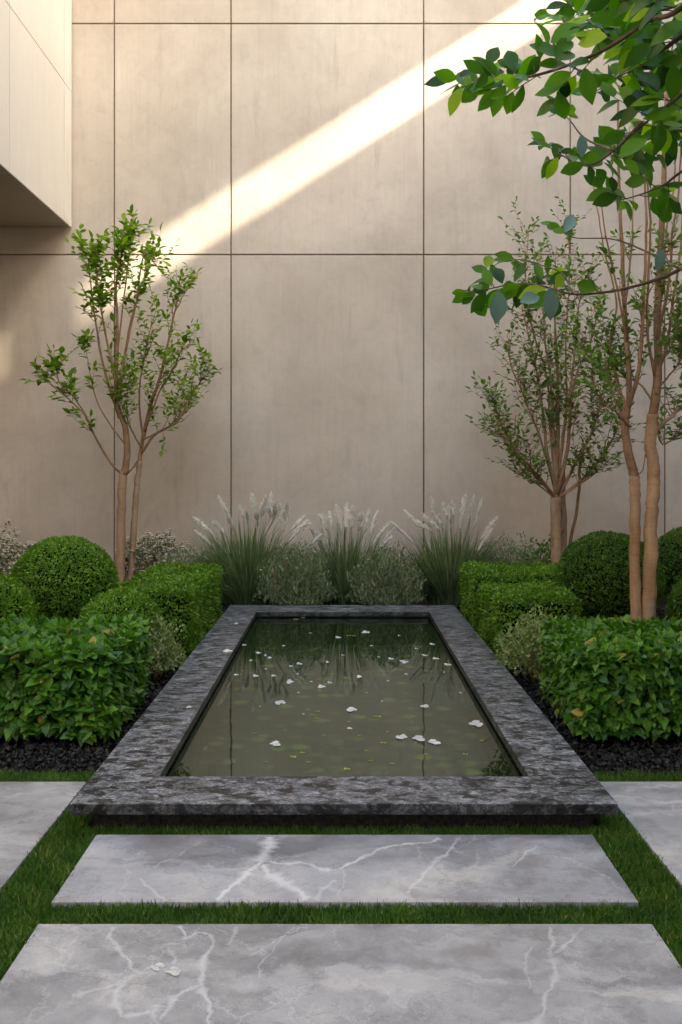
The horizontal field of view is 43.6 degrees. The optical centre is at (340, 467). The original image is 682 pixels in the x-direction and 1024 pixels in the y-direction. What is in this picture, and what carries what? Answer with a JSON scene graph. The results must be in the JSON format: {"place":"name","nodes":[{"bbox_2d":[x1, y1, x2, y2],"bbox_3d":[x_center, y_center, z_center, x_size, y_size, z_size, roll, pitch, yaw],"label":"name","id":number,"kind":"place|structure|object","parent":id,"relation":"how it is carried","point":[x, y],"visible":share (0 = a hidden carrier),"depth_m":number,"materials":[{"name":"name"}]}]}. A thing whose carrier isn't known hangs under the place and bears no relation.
{"place":"outdoors","nodes":[
{"label":"outdoors","id":0,"kind":"place"},
{"bbox_2d":[13,775,93,826],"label":"lawn","id":1,"kind":"structure","parent":0,"point":[91,822],"depth_m":3.34,"materials":[{"name":"green plant"}]},
{"bbox_2d":[285,502,396,604],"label":"plume grass","id":2,"kind":"object","parent":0,"point":[341,564],"depth_m":8.34,"materials":[{"name":"green plant"}]},
{"bbox_2d":[0,590,681,827],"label":"ground","id":3,"kind":"structure","parent":0,"point":[422,602],"depth_m":4.26,"materials":[{"name":"black gravel"}]},
{"bbox_2d":[0,572,36,621],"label":"clipped ball","id":4,"kind":"object","parent":3,"relation":"on","point":[13,594],"visible":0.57,"depth_m":5.58,"materials":[{"name":"green plant"}]},
{"bbox_2d":[0,519,40,583],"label":"flowering shrub","id":5,"kind":"object","parent":3,"relation":"on","point":[12,556],"visible":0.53,"depth_m":8.18,"materials":[{"name":"white plant"}]},
{"bbox_2d":[10,535,119,620],"bbox_3d":[-2.152,0.966,6.652,0.840,0.889,0.849,0,0,0],"label":"clipped ball","id":6,"kind":"object","parent":3,"relation":"on","point":[63,577],"visible":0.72,"depth_m":6.38,"materials":[{"name":"green plant"}]},
{"bbox_2d":[0,612,154,747],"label":"clipped hedge","id":7,"kind":"object","parent":3,"relation":"on","point":[81,679],"visible":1,"depth_m":4.22,"materials":[{"name":"green plant"}]},
{"bbox_2d":[18,204,221,583],"bbox_3d":[-2.139,-0.642,8.642,1.915,4.080,1.150,0,0,-7],"label":"slender tree","id":8,"kind":"object","parent":3,"relation":"on","point":[125,241],"visible":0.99,"depth_m":8.59,"materials":[{"name":"green plant"}]},
{"bbox_2d":[79,586,163,652],"bbox_3d":[-1.451,1.096,5.603,0.570,0.629,0.574,0,0,0],"label":"clipped ball","id":9,"kind":"object","parent":3,"relation":"on","point":[118,602],"visible":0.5,"depth_m":5.50,"materials":[{"name":"green plant"}]},
{"bbox_2d":[114,530,188,579],"bbox_3d":[-1.976,1.016,9.033,0.939,0.754,0.976,0,0,0],"label":"flowering shrub","id":10,"kind":"object","parent":3,"relation":"on","point":[141,565],"visible":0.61,"depth_m":8.89,"materials":[{"name":"grey plant"}]},
{"bbox_2d":[110,562,223,659],"bbox_3d":[-1.368,1.103,6.875,0.682,0.569,1.636,0,0,0],"label":"clipped hedge","id":11,"kind":"object","parent":3,"relation":"on","point":[186,593],"visible":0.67,"depth_m":6.43,"materials":[{"name":"green plant"}]},
{"bbox_2d":[147,613,187,680],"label":"variegated shrub","id":12,"kind":"object","parent":3,"relation":"on","point":[163,644],"visible":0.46,"depth_m":5.48,"materials":[{"name":"green plant"}]},
{"bbox_2d":[157,541,210,570],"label":"grey shrub","id":13,"kind":"object","parent":3,"relation":"on","point":[168,558],"visible":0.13,"depth_m":8.46,"materials":[{"name":"green plant"}]},
{"bbox_2d":[173,491,325,606],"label":"plume grass","id":14,"kind":"object","parent":3,"relation":"on","point":[242,566],"depth_m":8.32,"materials":[{"name":"green plant"}]},
{"bbox_2d":[252,537,342,605],"bbox_3d":[-0.408,1.022,8.090,0.772,0.743,0.806,0,0,-41],"label":"grey shrub","id":15,"kind":"object","parent":3,"relation":"on","point":[294,584],"visible":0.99,"depth_m":7.97,"materials":[{"name":"green plant"}]},
{"bbox_2d":[0,0,681,584],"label":"panelled wall","id":16,"kind":"structure","parent":3,"relation":"on","point":[322,192],"depth_m":10.00,"materials":[{"name":"beige stone"}]},
{"bbox_2d":[70,605,617,830],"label":"reflecting pool","id":17,"kind":"structure","parent":3,"relation":"on","point":[171,760],"depth_m":4.56,"materials":[{"name":"stone"}]},
{"bbox_2d":[344,540,426,604],"bbox_3d":[0.437,1.042,8.113,0.787,0.704,0.808,0,0,-20],"label":"grey shrub","id":18,"kind":"object","parent":3,"relation":"on","point":[382,590],"visible":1,"depth_m":7.97,"materials":[{"name":"green plant"}]},
{"bbox_2d":[469,529,544,569],"bbox_3d":[1.721,1.009,8.661,1.001,0.770,1.011,0,0,0],"label":"grey shrub","id":19,"kind":"object","parent":3,"relation":"on","point":[522,555],"visible":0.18,"depth_m":8.66,"materials":[{"name":"green plant"}]},
{"bbox_2d":[459,559,587,634],"bbox_3d":[1.541,1.102,7.297,1.015,0.580,0.990,0,0,0],"label":"clipped hedge","id":20,"kind":"object","parent":3,"relation":"on","point":[488,571],"visible":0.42,"depth_m":7.12,"materials":[{"name":"green plant"}]},
{"bbox_2d":[476,580,582,661],"bbox_3d":[1.383,1.123,6.359,0.679,0.519,0.909,0,0,0],"label":"clipped hedge","id":21,"kind":"object","parent":3,"relation":"on","point":[503,604],"visible":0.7,"depth_m":6.04,"materials":[{"name":"green plant"}]},
{"bbox_2d":[511,534,550,563],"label":"flowering shrub","id":22,"kind":"object","parent":3,"relation":"on","point":[546,558],"visible":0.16,"depth_m":8.88,"materials":[{"name":"green plant"}]},
{"bbox_2d":[493,604,569,682],"bbox_3d":[1.270,1.139,5.511,0.580,0.511,0.614,0,0,0],"label":"variegated shrub","id":23,"kind":"object","parent":3,"relation":"on","point":[512,650],"visible":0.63,"depth_m":5.44,"materials":[{"name":"green plant"}]},
{"bbox_2d":[424,0,681,323],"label":"overhanging tree","id":24,"kind":"object","parent":3,"relation":"on","point":[627,41],"visible":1,"depth_m":3.46,"materials":[{"name":"green plant"}]},
{"bbox_2d":[464,194,643,564],"bbox_3d":[2.072,-0.743,8.501,1.866,4.321,1.349,0,0,0],"label":"vase shaped tree","id":25,"kind":"object","parent":3,"relation":"on","point":[558,513],"visible":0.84,"depth_m":8.50,"materials":[{"name":"green plant"}]},
{"bbox_2d":[536,614,681,742],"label":"clipped hedge","id":26,"kind":"object","parent":3,"relation":"on","point":[620,678],"visible":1,"depth_m":4.22,"materials":[{"name":"green plant"}]},
{"bbox_2d":[555,530,666,618],"bbox_3d":[2.059,0.942,6.556,0.834,0.936,0.835,0,0,0],"label":"clipped ball","id":27,"kind":"object","parent":3,"relation":"on","point":[593,574],"visible":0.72,"depth_m":6.30,"materials":[{"name":"green plant"}]},
{"bbox_2d":[560,91,681,621],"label":"twin trunk tree","id":28,"kind":"object","parent":3,"relation":"on","point":[646,609],"visible":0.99,"depth_m":5.77,"materials":[{"name":"beige plant"}]},
{"bbox_2d":[656,526,681,601],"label":"clipped ball","id":29,"kind":"object","parent":3,"relation":"on","point":[670,554],"visible":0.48,"depth_m":7.09,"materials":[{"name":"green plant"}]},
{"bbox_2d":[664,577,681,620],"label":"clipped ball","id":30,"kind":"object","parent":3,"relation":"on","point":[674,598],"visible":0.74,"depth_m":5.77,"materials":[{"name":"green plant"}]},
{"bbox_3d":[-6.650,-3.370,1.995,0.300,9.500,15.990,0,0,0],"label":"house wall","id":31,"kind":"object","parent":3,"relation":"on","visible":0},
{"bbox_2d":[0,0,71,226],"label":"storey","id":32,"kind":"object","parent":31,"relation":"attached to","point":[35,113],"visible":1,"depth_m":8.94,"materials":[{"name":"concrete"}]},
{"bbox_2d":[0,766,681,980],"bbox_3d":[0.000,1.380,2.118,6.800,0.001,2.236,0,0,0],"label":"lawn","id":33,"kind":"structure","parent":0,"point":[517,914],"depth_m":2.63,"materials":[{"name":"green plant"}]},
{"bbox_2d":[0,782,86,892],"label":"paving slab","id":34,"kind":"structure","parent":33,"relation":"on","point":[30,812],"depth_m":3.35,"materials":[{"name":"grey stone"}]},
{"bbox_2d":[0,924,681,1023],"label":"paving slab","id":35,"kind":"structure","parent":33,"relation":"on","point":[390,974],"depth_m":2.28,"materials":[{"name":"grey stone"}]},
{"bbox_2d":[150,962,164,970],"bbox_3d":[-0.498,1.355,2.316,0.033,0.004,0.039,0,0,25],"label":"petal","id":36,"kind":"object","parent":35,"relation":"on","point":[158,965],"visible":1,"depth_m":2.32,"materials":[{"name":"white plant"}]},
{"bbox_2d":[164,966,180,975],"bbox_3d":[-0.448,1.355,2.295,0.045,0.004,0.036,0,0,31],"label":"petal","id":37,"kind":"object","parent":35,"relation":"on","point":[174,971],"visible":1,"depth_m":2.29,"materials":[{"name":"white plant"}]},
{"bbox_2d":[52,835,637,908],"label":"paving slab","id":38,"kind":"structure","parent":33,"relation":"on","point":[348,870],"depth_m":2.87,"materials":[{"name":"grey stone"}]},
{"bbox_2d":[600,782,681,888],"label":"paving slab","id":39,"kind":"structure","parent":33,"relation":"on","point":[653,810],"depth_m":3.35,"materials":[{"name":"grey stone"}]},
{"bbox_2d":[388,494,517,608],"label":"plume grass","id":40,"kind":"object","parent":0,"point":[440,572],"depth_m":8.33,"materials":[{"name":"green plant"}]},
{"bbox_2d":[594,776,650,827],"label":"lawn","id":41,"kind":"structure","parent":0,"point":[595,821],"depth_m":3.33,"materials":[{"name":"green plant"}]},
{"label":"water","id":42,"kind":"structure","parent":0,"visible":0},
{"bbox_2d":[270,741,279,745],"bbox_3d":[-0.309,1.299,4.015,0.053,0.005,0.084,0,0,0],"label":"fallen blossom","id":43,"kind":"object","parent":42,"relation":"on","point":[275,743],"visible":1,"depth_m":4.01,"materials":[{"name":"white plant"}]},
{"bbox_2d":[275,700,285,704],"bbox_3d":[-0.337,1.299,4.715,0.067,0.005,0.085,0,0,-24],"label":"fallen blossom","id":44,"kind":"object","parent":42,"relation":"on","point":[279,702],"visible":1,"depth_m":4.72,"materials":[{"name":"white plant"}]},
{"bbox_2d":[346,707,356,711],"bbox_3d":[0.057,1.298,4.582,0.058,0.005,0.097,0,0,0],"label":"fallen blossom","id":45,"kind":"object","parent":42,"relation":"on","point":[350,709],"visible":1,"depth_m":4.58,"materials":[{"name":"white plant"}]},
{"bbox_2d":[396,734,406,738],"bbox_3d":[0.295,1.298,4.114,0.075,0.006,0.053,0,0,-44],"label":"fallen blossom","id":46,"kind":"object","parent":42,"relation":"on","point":[402,736],"visible":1,"depth_m":4.12,"materials":[{"name":"white plant"}]},
{"bbox_2d":[412,735,424,740],"bbox_3d":[0.371,1.298,4.090,0.061,0.006,0.099,0,0,0],"label":"fallen blossom","id":47,"kind":"object","parent":42,"relation":"on","point":[418,737],"visible":1,"depth_m":4.09,"materials":[{"name":"white plant"}]},
{"bbox_2d":[428,739,440,743],"bbox_3d":[0.441,1.298,4.040,0.054,0.005,0.079,0,0,-35],"label":"fallen blossom","id":48,"kind":"object","parent":42,"relation":"on","point":[433,742],"visible":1,"depth_m":4.04,"materials":[{"name":"white plant"}]},
{"bbox_2d":[469,720,482,726],"bbox_3d":[0.688,1.298,4.330,0.073,0.006,0.110,0,0,28],"label":"fallen blossom","id":49,"kind":"object","parent":42,"relation":"on","point":[476,723],"visible":1,"depth_m":4.33,"materials":[{"name":"white plant"}]}
]}

